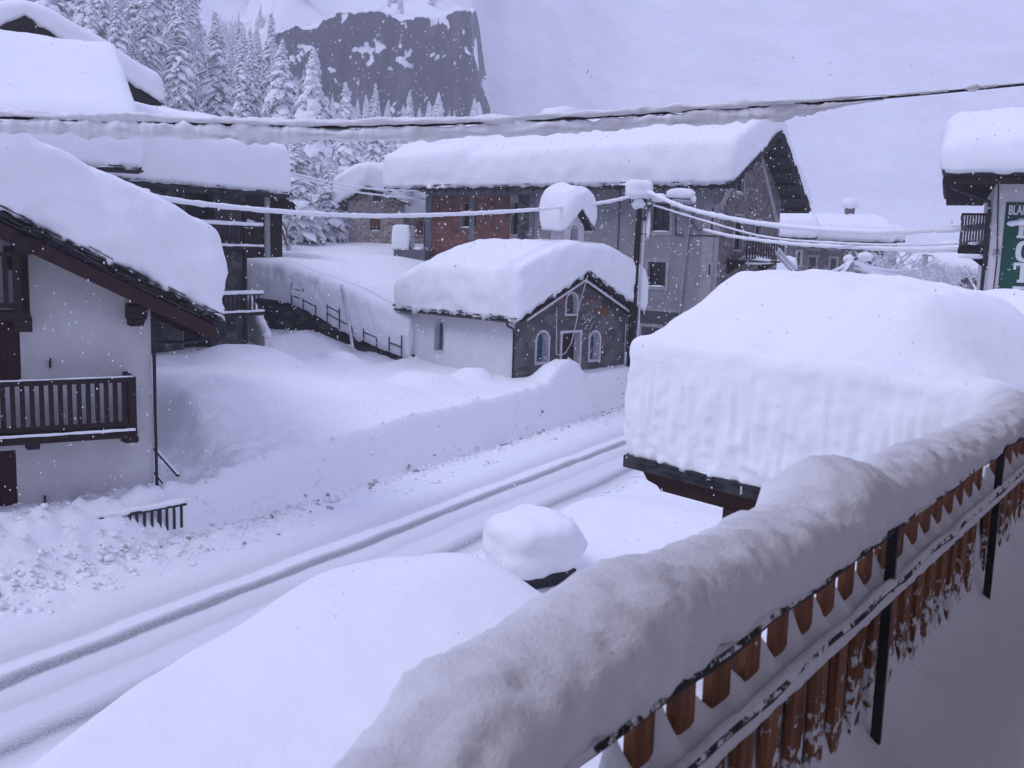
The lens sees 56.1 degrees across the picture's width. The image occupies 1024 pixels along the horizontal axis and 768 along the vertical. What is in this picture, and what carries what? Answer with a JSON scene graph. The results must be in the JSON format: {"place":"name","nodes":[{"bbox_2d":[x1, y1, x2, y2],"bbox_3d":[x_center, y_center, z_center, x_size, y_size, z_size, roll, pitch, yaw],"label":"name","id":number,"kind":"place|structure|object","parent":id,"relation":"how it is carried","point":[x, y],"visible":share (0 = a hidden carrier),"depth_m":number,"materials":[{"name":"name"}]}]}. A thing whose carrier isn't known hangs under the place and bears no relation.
{"place":"outdoors","nodes":[
{"label":"outdoors","id":0,"kind":"place"},
{"bbox_2d":[0,407,646,767],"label":"road","id":1,"kind":"structure","parent":0,"point":[87,658],"depth_m":18.80,"materials":[{"name":"white snow"}]},
{"bbox_2d":[275,5,490,118],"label":"rock cliff","id":2,"kind":"structure","parent":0,"point":[439,71],"depth_m":313.28,"materials":[{"name":"grey stone"}]},
{"bbox_2d":[0,0,1023,767],"bbox_3d":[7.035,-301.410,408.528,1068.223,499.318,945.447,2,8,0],"label":"snowy ground","id":3,"kind":"structure","parent":0,"point":[270,686],"depth_m":29.67,"materials":[{"name":"white snow"}]},
{"bbox_2d":[32,0,61,14],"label":"conifer","id":4,"kind":"object","parent":3,"relation":"on","point":[47,3],"visible":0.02,"depth_m":83.62,"materials":[{"name":"white wood"}]},
{"bbox_2d":[51,0,72,21],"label":"conifer","id":5,"kind":"object","parent":3,"relation":"on","point":[61,5],"visible":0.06,"depth_m":86.92,"materials":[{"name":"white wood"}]},
{"bbox_2d":[63,0,76,18],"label":"conifer","id":6,"kind":"object","parent":3,"relation":"on","point":[70,4],"visible":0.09,"depth_m":97.17,"materials":[{"name":"white wood"}]},
{"bbox_2d":[0,29,143,173],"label":"snowbound house","id":7,"kind":"structure","parent":3,"relation":"on","point":[54,82],"depth_m":30.36,"materials":[{"name":"grey stone"}]},
{"bbox_2d":[72,0,86,26],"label":"conifer","id":8,"kind":"object","parent":3,"relation":"on","point":[78,18],"visible":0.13,"depth_m":93.80,"materials":[{"name":"white wood"}]},
{"bbox_2d":[0,0,164,105],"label":"brown gabled house","id":9,"kind":"structure","parent":3,"relation":"on","point":[16,15],"depth_m":43.50,"materials":[{"name":"red wood"}]},
{"bbox_2d":[82,0,100,35],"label":"conifer","id":10,"kind":"object","parent":3,"relation":"on","point":[90,13],"visible":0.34,"depth_m":81.30,"materials":[{"name":"white wood"}]},
{"bbox_2d":[84,0,112,40],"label":"conifer","id":11,"kind":"object","parent":3,"relation":"on","point":[103,11],"visible":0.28,"depth_m":85.20,"materials":[{"name":"white wood"}]},
{"bbox_2d":[0,119,227,505],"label":"white chalet","id":12,"kind":"object","parent":3,"relation":"on","point":[63,265],"visible":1,"depth_m":19.70,"materials":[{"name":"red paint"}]},
{"bbox_2d":[0,450,16,505],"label":"door","id":13,"kind":"structure","parent":12,"relation":"in","point":[7,458],"depth_m":19.82,"materials":[{"name":"red paint"}]},
{"bbox_2d":[0,321,20,380],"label":"door","id":14,"kind":"structure","parent":12,"relation":"in","point":[9,339],"depth_m":19.52,"materials":[{"name":"red paint"}]},
{"bbox_2d":[107,0,137,61],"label":"conifer","id":15,"kind":"object","parent":3,"relation":"on","point":[119,39],"visible":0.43,"depth_m":81.10,"materials":[{"name":"white wood"}]},
{"bbox_2d":[123,0,139,45],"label":"conifer","id":16,"kind":"object","parent":3,"relation":"on","point":[131,11],"visible":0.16,"depth_m":104.37,"materials":[{"name":"white wood"}]},
{"bbox_2d":[129,20,145,65],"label":"conifer","id":17,"kind":"object","parent":3,"relation":"on","point":[136,55],"visible":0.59,"depth_m":87.26,"materials":[{"name":"white wood"}]},
{"bbox_2d":[94,497,186,530],"bbox_3d":[-7.698,2.829,19.936,1.884,0.714,0.222,-5,11,-40],"label":"iron fence","id":18,"kind":"object","parent":3,"relation":"on","point":[159,507],"visible":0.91,"depth_m":20.05,"materials":[{"name":"metal"}]},
{"bbox_2d":[0,101,290,353],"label":"stone house","id":19,"kind":"structure","parent":3,"relation":"on","point":[156,176],"depth_m":35.81,"materials":[{"name":"stone"}]},
{"bbox_2d":[183,331,205,348],"bbox_3d":[-12.014,-1.822,36.307,0.377,1.043,1.328,7,10,33],"label":"window","id":20,"kind":"structure","parent":19,"relation":"in","point":[186,336],"depth_m":36.42,"materials":[{"name":"glass"}]},
{"bbox_2d":[184,193,206,219],"bbox_3d":[-11.799,-6.522,35.762,0.377,1.145,1.336,7,10,33],"label":"window","id":21,"kind":"structure","parent":19,"relation":"in","point":[195,211],"depth_m":36.00,"materials":[{"name":"glass"}]},
{"bbox_2d":[291,174,425,199],"bbox_3d":[-7.346,-9.306,45.780,0.770,0.337,15.636,4,8,16],"label":"thin cable","id":22,"kind":"object","parent":19,"relation":"attached to","point":[313,181],"visible":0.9,"depth_m":45.75,"materials":[{"name":"metal"}]},
{"bbox_2d":[136,0,165,82],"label":"conifer","id":23,"kind":"object","parent":3,"relation":"on","point":[147,40],"visible":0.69,"depth_m":97.56,"materials":[{"name":"white wood"}]},
{"bbox_2d":[131,0,171,83],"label":"conifer","id":24,"kind":"object","parent":3,"relation":"on","point":[156,11],"visible":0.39,"depth_m":102.86,"materials":[{"name":"white wood"}]},
{"bbox_2d":[153,447,179,483],"bbox_3d":[-7.884,1.907,21.707,0.931,0.844,0.214,7,10,34],"label":"stair rail","id":25,"kind":"object","parent":3,"relation":"on","point":[169,465],"visible":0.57,"depth_m":21.71,"materials":[{"name":"white metal"}]},
{"bbox_2d":[161,0,174,21],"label":"conifer","id":26,"kind":"object","parent":3,"relation":"on","point":[167,4],"visible":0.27,"depth_m":143.92,"materials":[{"name":"white wood"}]},
{"bbox_2d":[160,0,200,111],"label":"conifer","id":27,"kind":"object","parent":3,"relation":"on","point":[182,76],"visible":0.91,"depth_m":84.12,"materials":[{"name":"white wood"}]},
{"bbox_2d":[164,34,200,111],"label":"conifer","id":28,"kind":"object","parent":3,"relation":"on","point":[167,99],"visible":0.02,"depth_m":87.54,"materials":[{"name":"white wood"}]},
{"bbox_2d":[183,2,201,104],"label":"conifer","id":29,"kind":"object","parent":3,"relation":"on","point":[196,70],"visible":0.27,"depth_m":98.22,"materials":[{"name":"plant"}]},
{"bbox_2d":[183,0,205,88],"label":"conifer","id":30,"kind":"object","parent":3,"relation":"on","point":[193,12],"visible":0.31,"depth_m":106.57,"materials":[{"name":"white wood"}]},
{"bbox_2d":[185,0,207,81],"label":"conifer","id":31,"kind":"object","parent":3,"relation":"on","point":[201,32],"visible":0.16,"depth_m":113.56,"materials":[{"name":"white wood"}]},
{"bbox_2d":[156,17,237,76],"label":"tree","id":32,"kind":"object","parent":3,"relation":"on","point":[194,51],"visible":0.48,"depth_m":92.22,"materials":[{"name":"white plant"}]},
{"bbox_2d":[197,12,235,116],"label":"conifer","id":33,"kind":"object","parent":3,"relation":"on","point":[216,79],"visible":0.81,"depth_m":86.70,"materials":[{"name":"white wood"}]},
{"bbox_2d":[224,47,235,116],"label":"conifer","id":34,"kind":"object","parent":3,"relation":"on","point":[231,87],"visible":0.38,"depth_m":98.45,"materials":[{"name":"white wood"}]},
{"bbox_2d":[207,14,257,49],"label":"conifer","id":35,"kind":"object","parent":3,"relation":"on","point":[231,37],"visible":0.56,"depth_m":146.85,"materials":[{"name":"white plant"}]},
{"bbox_2d":[231,22,253,65],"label":"conifer","id":36,"kind":"object","parent":3,"relation":"on","point":[241,30],"visible":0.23,"depth_m":111.85,"materials":[{"name":"white wood"}]},
{"bbox_2d":[229,34,255,117],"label":"conifer","id":37,"kind":"object","parent":3,"relation":"on","point":[242,82],"visible":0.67,"depth_m":81.81,"materials":[{"name":"white wood"}]},
{"bbox_2d":[244,28,265,116],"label":"conifer","id":38,"kind":"object","parent":3,"relation":"on","point":[253,94],"visible":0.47,"depth_m":84.21,"materials":[{"name":"white wood"}]},
{"bbox_2d":[252,19,260,52],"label":"conifer","id":39,"kind":"object","parent":3,"relation":"on","point":[256,33],"visible":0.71,"depth_m":306.75,"materials":[{"name":"white wood"}]},
{"bbox_2d":[253,40,264,105],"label":"conifer","id":40,"kind":"object","parent":3,"relation":"on","point":[259,61],"visible":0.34,"depth_m":92.94,"materials":[{"name":"white wood"}]},
{"bbox_2d":[247,289,272,347],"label":"ramp parapet","id":41,"kind":"structure","parent":3,"relation":"on","point":[260,334],"depth_m":38.73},
{"bbox_2d":[264,197,269,257],"bbox_3d":[-11.661,-4.565,45.860,0.302,8.580,0.276,5,9,22],"label":"utility pole","id":42,"kind":"object","parent":3,"relation":"on","point":[267,231],"visible":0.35,"depth_m":45.38,"materials":[{"name":"wood"}]},
{"bbox_2d":[259,13,277,117],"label":"conifer","id":43,"kind":"object","parent":3,"relation":"on","point":[266,52],"visible":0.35,"depth_m":89.28,"materials":[{"name":"white wood"}]},
{"bbox_2d":[263,44,275,112],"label":"conifer","id":44,"kind":"object","parent":3,"relation":"on","point":[268,80],"visible":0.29,"depth_m":86.57,"materials":[{"name":"white wood"}]},
{"bbox_2d":[245,194,296,257],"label":"timber barn","id":45,"kind":"structure","parent":3,"relation":"on","point":[275,224],"depth_m":45.55,"materials":[{"name":"brown wood"}]},
{"bbox_2d":[261,39,299,152],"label":"fir tree","id":46,"kind":"object","parent":3,"relation":"on","point":[282,101],"visible":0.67,"depth_m":80.62,"materials":[{"name":"white plant"}]},
{"bbox_2d":[282,195,314,249],"bbox_3d":[-13.117,-9.091,54.446,3.802,4.416,5.292,2,8,0],"label":"frosted tree","id":47,"kind":"object","parent":3,"relation":"on","point":[286,238],"visible":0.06,"depth_m":54.39,"materials":[{"name":"white plant"}]},
{"bbox_2d":[282,142,326,244],"bbox_3d":[-12.777,-11.460,57.114,3.429,6.986,3.988,-1,8,-19],"label":"fir tree","id":48,"kind":"object","parent":3,"relation":"on","point":[299,230],"visible":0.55,"depth_m":56.35,"materials":[{"name":"white plant"}]},
{"bbox_2d":[289,47,347,222],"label":"fir tree","id":49,"kind":"object","parent":3,"relation":"on","point":[311,99],"visible":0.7,"depth_m":65.23,"materials":[{"name":"white plant"}]},
{"bbox_2d":[0,358,645,754],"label":"ploughed snow chunks","id":50,"kind":"object","parent":3,"relation":"on","point":[152,552],"visible":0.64,"depth_m":20.15,"materials":[{"name":"white snow"}]},
{"bbox_2d":[247,258,415,359],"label":"retaining wall","id":51,"kind":"structure","parent":3,"relation":"on","point":[274,283],"depth_m":42.41,"materials":[{"name":"stone"}]},
{"bbox_2d":[340,284,353,348],"bbox_3d":[-7.155,-2.925,41.738,0.138,2.760,0.956,-6,11,-45],"label":"snow marker pole","id":52,"kind":"object","parent":51,"relation":"attached to","point":[348,319],"visible":1,"depth_m":41.69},
{"bbox_2d":[314,160,354,242],"bbox_3d":[-11.372,-11.135,58.987,3.520,5.191,3.634,1,8,-5],"label":"fir tree","id":53,"kind":"object","parent":3,"relation":"on","point":[326,204],"visible":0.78,"depth_m":58.52,"materials":[{"name":"white plant"}]},
{"bbox_2d":[332,82,365,172],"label":"fir tree","id":54,"kind":"object","parent":3,"relation":"on","point":[347,151],"visible":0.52,"depth_m":77.32,"materials":[{"name":"white plant"}]},
{"bbox_2d":[353,111,366,158],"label":"conifer","id":55,"kind":"object","parent":3,"relation":"on","point":[361,141],"visible":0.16,"depth_m":113.56,"materials":[{"name":"white wood"}]},
{"bbox_2d":[361,95,369,141],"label":"conifer","id":56,"kind":"object","parent":3,"relation":"on","point":[366,109],"visible":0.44,"depth_m":203.94,"materials":[{"name":"white wood"}]},
{"bbox_2d":[364,83,386,161],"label":"fir tree","id":57,"kind":"object","parent":3,"relation":"on","point":[376,149],"visible":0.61,"depth_m":96.94,"materials":[{"name":"white plant"}]},
{"bbox_2d":[331,153,425,243],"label":"stone cottage","id":58,"kind":"structure","parent":3,"relation":"on","point":[357,174],"depth_m":59.08,"materials":[{"name":"grey stone"}]},
{"bbox_2d":[368,211,382,232],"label":"window","id":59,"kind":"structure","parent":58,"relation":"in","point":[374,222],"depth_m":59.28,"materials":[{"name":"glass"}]},
{"bbox_2d":[379,141,395,200],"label":"fir tree","id":60,"kind":"object","parent":3,"relation":"on","point":[389,146],"visible":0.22,"depth_m":75.96,"materials":[{"name":"white plant"}]},
{"bbox_2d":[402,93,413,143],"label":"fir tree","id":61,"kind":"object","parent":3,"relation":"on","point":[409,113],"visible":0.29,"depth_m":108.58,"materials":[{"name":"white plant"}]},
{"bbox_2d":[391,223,429,260],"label":"side terrace","id":62,"kind":"structure","parent":3,"relation":"on","point":[407,249],"depth_m":52.45,"materials":[{"name":"concrete"}]},
{"bbox_2d":[432,92,444,116],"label":"conifer","id":63,"kind":"object","parent":3,"relation":"on","point":[438,108],"visible":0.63,"depth_m":268.59,"materials":[{"name":"white wood"}]},
{"bbox_2d":[392,182,648,377],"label":"chapel","id":64,"kind":"structure","parent":3,"relation":"on","point":[460,329],"depth_m":38.90,"materials":[{"name":"snow"},{"name":"white plaster"},{"name":"dark grey stone"}]},
{"bbox_2d":[433,320,444,351],"bbox_3d":[-2.944,-2.020,40.145,0.636,1.327,0.337,9,11,42],"label":"window","id":65,"kind":"structure","parent":64,"relation":"in","point":[439,328],"depth_m":40.31,"materials":[{"name":"white glass"}]},
{"bbox_2d":[534,330,549,364],"bbox_3d":[1.091,-1.488,38.456,0.387,1.374,0.870,9,11,42],"label":"window","id":66,"kind":"structure","parent":64,"relation":"in","point":[542,340],"depth_m":38.66,"materials":[{"name":"white glass"}]},
{"bbox_2d":[588,330,600,361],"bbox_3d":[3.384,-1.636,40.903,0.387,1.348,0.823,9,11,42],"label":"window","id":67,"kind":"structure","parent":64,"relation":"in","point":[592,342],"depth_m":41.08,"materials":[{"name":"white glass"}]},
{"bbox_2d":[482,504,587,588],"bbox_3d":[0.337,3.041,16.797,1.646,1.725,1.655,-3,9,-31],"label":"buried container","id":68,"kind":"object","parent":3,"relation":"on","point":[530,528],"visible":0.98,"depth_m":16.17,"materials":[{"name":"metal"}]},
{"bbox_2d":[383,106,811,351],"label":"village house","id":69,"kind":"structure","parent":3,"relation":"on","point":[714,250],"depth_m":47.02,"materials":[{"name":"red brick"}]},
{"bbox_2d":[291,172,425,191],"bbox_3d":[-7.341,-9.553,45.745,0.772,0.369,15.634,4,8,16],"label":"thin cable","id":70,"kind":"object","parent":69,"relation":"attached to","point":[319,179],"visible":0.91,"depth_m":45.77,"materials":[{"name":"metal"}]},
{"bbox_2d":[461,204,475,227],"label":"window","id":71,"kind":"structure","parent":69,"relation":"in","point":[464,207],"depth_m":52.46,"materials":[{"name":"glass"}]},
{"bbox_2d":[510,203,517,233],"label":"window","id":72,"kind":"structure","parent":69,"relation":"in","point":[514,218],"depth_m":50.73,"materials":[{"name":"glass"}]},
{"bbox_2d":[645,258,668,290],"bbox_3d":[7.035,-5.288,46.364,1.263,1.510,0.315,7,10,33],"label":"window","id":73,"kind":"structure","parent":69,"relation":"in","point":[659,281],"depth_m":46.43,"materials":[{"name":"glass"}]},
{"bbox_2d":[648,200,673,235],"bbox_3d":[7.173,-7.947,45.952,1.296,1.670,0.312,7,10,33],"label":"window","id":74,"kind":"structure","parent":69,"relation":"in","point":[661,224],"depth_m":46.04,"materials":[{"name":"glass"}]},
{"bbox_2d":[732,213,744,251],"bbox_3d":[10.970,-7.381,46.871,0.232,1.843,1.302,7,10,33],"label":"window","id":75,"kind":"structure","parent":69,"relation":"in","point":[737,244],"depth_m":47.20,"materials":[{"name":"glass"}]},
{"bbox_2d":[735,176,745,195],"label":"window","id":76,"kind":"structure","parent":69,"relation":"in","point":[737,190],"depth_m":46.76,"materials":[{"name":"glass"}]},
{"bbox_2d":[775,245,797,270],"bbox_3d":[13.845,-6.380,48.535,0.233,1.342,2.152,-1,8,-17],"label":"thin cable","id":77,"kind":"object","parent":69,"relation":"attached to","point":[788,261],"visible":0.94,"depth_m":48.36,"materials":[{"name":"metal"}]},
{"bbox_2d":[625,179,652,366],"bbox_3d":[5.273,-3.929,41.338,1.199,9.590,0.920,2,8,0],"label":"utility pole","id":78,"kind":"object","parent":3,"relation":"on","point":[638,188],"visible":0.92,"depth_m":40.92,"materials":[{"name":"grey wood"}]},
{"bbox_2d":[144,188,629,218],"bbox_3d":[-2.736,-6.365,32.965,1.905,1.616,22.166,8,10,40],"label":"overhead cable","id":79,"kind":"object","parent":78,"relation":"attached to","point":[198,203],"visible":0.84,"depth_m":31.27,"materials":[{"name":"metal"}]},
{"bbox_2d":[643,188,695,220],"bbox_3d":[6.645,-7.541,40.356,2.153,1.402,0.536,3,8,7],"label":"street lamp","id":80,"kind":"object","parent":78,"relation":"attached to","point":[674,194],"visible":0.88,"depth_m":40.16,"materials":[{"name":"metal"}]},
{"bbox_2d":[647,202,988,245],"bbox_3d":[10.671,-5.923,35.018,1.786,1.643,15.161,-4,10,-34],"label":"thin cable","id":81,"kind":"object","parent":78,"relation":"attached to","point":[873,244],"visible":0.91,"depth_m":35.31,"materials":[{"name":"metal"}]},
{"bbox_2d":[647,190,1023,234],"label":"overhead cable","id":82,"kind":"object","parent":78,"relation":"attached to","point":[910,231],"visible":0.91,"depth_m":31.58,"materials":[{"name":"metal"}]},
{"bbox_2d":[776,256,796,270],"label":"snow topped tank","id":83,"kind":"object","parent":3,"relation":"on","point":[780,265],"visible":0.24,"depth_m":68.68,"materials":[{"name":"snow"}]},
{"bbox_2d":[778,212,819,270],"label":"valley annex","id":84,"kind":"object","parent":3,"relation":"on","point":[801,254],"visible":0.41,"depth_m":84.21,"materials":[{"name":"stone"}]},
{"bbox_2d":[795,250,802,266],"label":"window","id":85,"kind":"structure","parent":84,"relation":"in","point":[799,257],"depth_m":84.90,"materials":[{"name":"glass"}]},
{"bbox_2d":[623,269,1023,672],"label":"shed","id":86,"kind":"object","parent":3,"relation":"on","point":[818,375],"visible":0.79,"depth_m":9.46,"materials":[{"name":"stone"}]},
{"bbox_2d":[807,198,896,273],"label":"valley house","id":87,"kind":"structure","parent":3,"relation":"on","point":[830,258],"depth_m":90.66,"materials":[{"name":"stone"}]},
{"bbox_2d":[807,255,817,269],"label":"window","id":88,"kind":"structure","parent":87,"relation":"in","point":[812,259],"depth_m":91.07,"materials":[{"name":"glass"}]},
{"bbox_2d":[828,256,838,269],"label":"window","id":89,"kind":"structure","parent":87,"relation":"in","point":[833,263],"depth_m":90.83,"materials":[{"name":"glass"}]},
{"bbox_2d":[843,252,872,271],"bbox_3d":[20.609,-4.471,57.838,1.803,6.977,0.622,2,8,0],"label":"street lamp","id":90,"kind":"object","parent":3,"relation":"on","point":[865,256],"visible":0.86,"depth_m":57.26,"materials":[{"name":"metal"}]},
{"bbox_2d":[855,260,920,272],"bbox_3d":[25.165,-7.759,63.382,0.464,0.822,15.378,8,10,38],"label":"thin cable","id":91,"kind":"object","parent":90,"relation":"attached to","point":[886,270],"visible":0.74,"depth_m":61.94,"materials":[{"name":"metal"}]},
{"bbox_2d":[844,250,921,274],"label":"frosted tree","id":92,"kind":"object","parent":3,"relation":"on","point":[892,255],"visible":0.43,"depth_m":79.57,"materials":[{"name":"white plant"}]},
{"bbox_2d":[884,224,906,266],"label":"stone annex","id":93,"kind":"object","parent":3,"relation":"on","point":[899,238],"visible":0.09,"depth_m":97.35,"materials":[{"name":"white"}]},
{"bbox_2d":[854,253,941,277],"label":"frosted tree","id":94,"kind":"object","parent":3,"relation":"on","point":[881,261],"visible":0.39,"depth_m":74.17,"materials":[{"name":"white plant"}]},
{"bbox_2d":[884,261,949,279],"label":"frosted tree","id":95,"kind":"object","parent":3,"relation":"on","point":[922,266],"visible":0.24,"depth_m":65.16,"materials":[{"name":"white plant"}]},
{"bbox_2d":[898,264,971,287],"bbox_3d":[27.109,-5.968,61.895,4.334,3.700,4.823,8,10,36],"label":"frosted tree","id":96,"kind":"object","parent":3,"relation":"on","point":[910,274],"visible":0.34,"depth_m":61.72,"materials":[{"name":"white plant"}]},
{"bbox_2d":[919,266,968,285],"bbox_3d":[25.623,-5.507,57.573,2.698,3.093,3.476,-1,9,-22],"label":"frosted tree","id":97,"kind":"object","parent":3,"relation":"on","point":[945,278],"visible":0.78,"depth_m":57.16,"materials":[{"name":"white plant"}]},
{"bbox_2d":[928,240,979,289],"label":"shed","id":98,"kind":"structure","parent":3,"relation":"on","point":[952,259],"depth_m":73.00,"materials":[{"name":"stone"}]},
{"bbox_2d":[936,265,977,289],"bbox_3d":[30.644,-6.197,63.697,4.927,3.490,5.416,2,8,2],"label":"frosted tree","id":99,"kind":"object","parent":3,"relation":"on","point":[970,280],"visible":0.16,"depth_m":64.35,"materials":[{"name":"white plant"}]},
{"bbox_2d":[939,107,1023,290],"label":"hotel","id":100,"kind":"structure","parent":3,"relation":"on","point":[1004,154],"depth_m":27.39,"materials":[{"name":"stone"}]},
{"bbox_2d":[703,228,988,251],"bbox_3d":[11.417,-5.446,35.828,0.627,0.894,16.421,-1,9,-20],"label":"overhead cable","id":101,"kind":"object","parent":100,"relation":"attached to","point":[839,246],"visible":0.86,"depth_m":35.04,"materials":[{"name":"metal"}]},
{"bbox_2d":[976,288,1023,313],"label":"snowed canopy","id":102,"kind":"object","parent":3,"relation":"on","point":[1016,300],"visible":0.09,"depth_m":15.38,"materials":[{"name":"stone"}]},
{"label":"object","id":103,"kind":"object","parent":3,"relation":"on","visible":0},
{"bbox_2d":[0,82,1023,144],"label":"overhead cable","id":104,"kind":"object","parent":103,"relation":"attached to","point":[145,125],"visible":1,"depth_m":5.25,"materials":[{"name":"metal"}]},
{"bbox_2d":[331,387,1023,767],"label":"balcony railing","id":105,"kind":"object","parent":103,"relation":"on","point":[579,669],"visible":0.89,"depth_m":1.56,"materials":[{"name":"snow"},{"name":"red brown wood"},{"name":"dark metal"}]},
{"bbox_2d":[801,508,1023,767],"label":"drifted snow","id":106,"kind":"structure","parent":103,"relation":"on","point":[954,697],"depth_m":2.53,"materials":[{"name":"white snow"}]},
{"bbox_2d":[0,13,1023,633],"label":"falling snow","id":107,"kind":"structure","parent":0,"point":[488,253],"depth_m":16.93,"materials":[{"name":"snow"}]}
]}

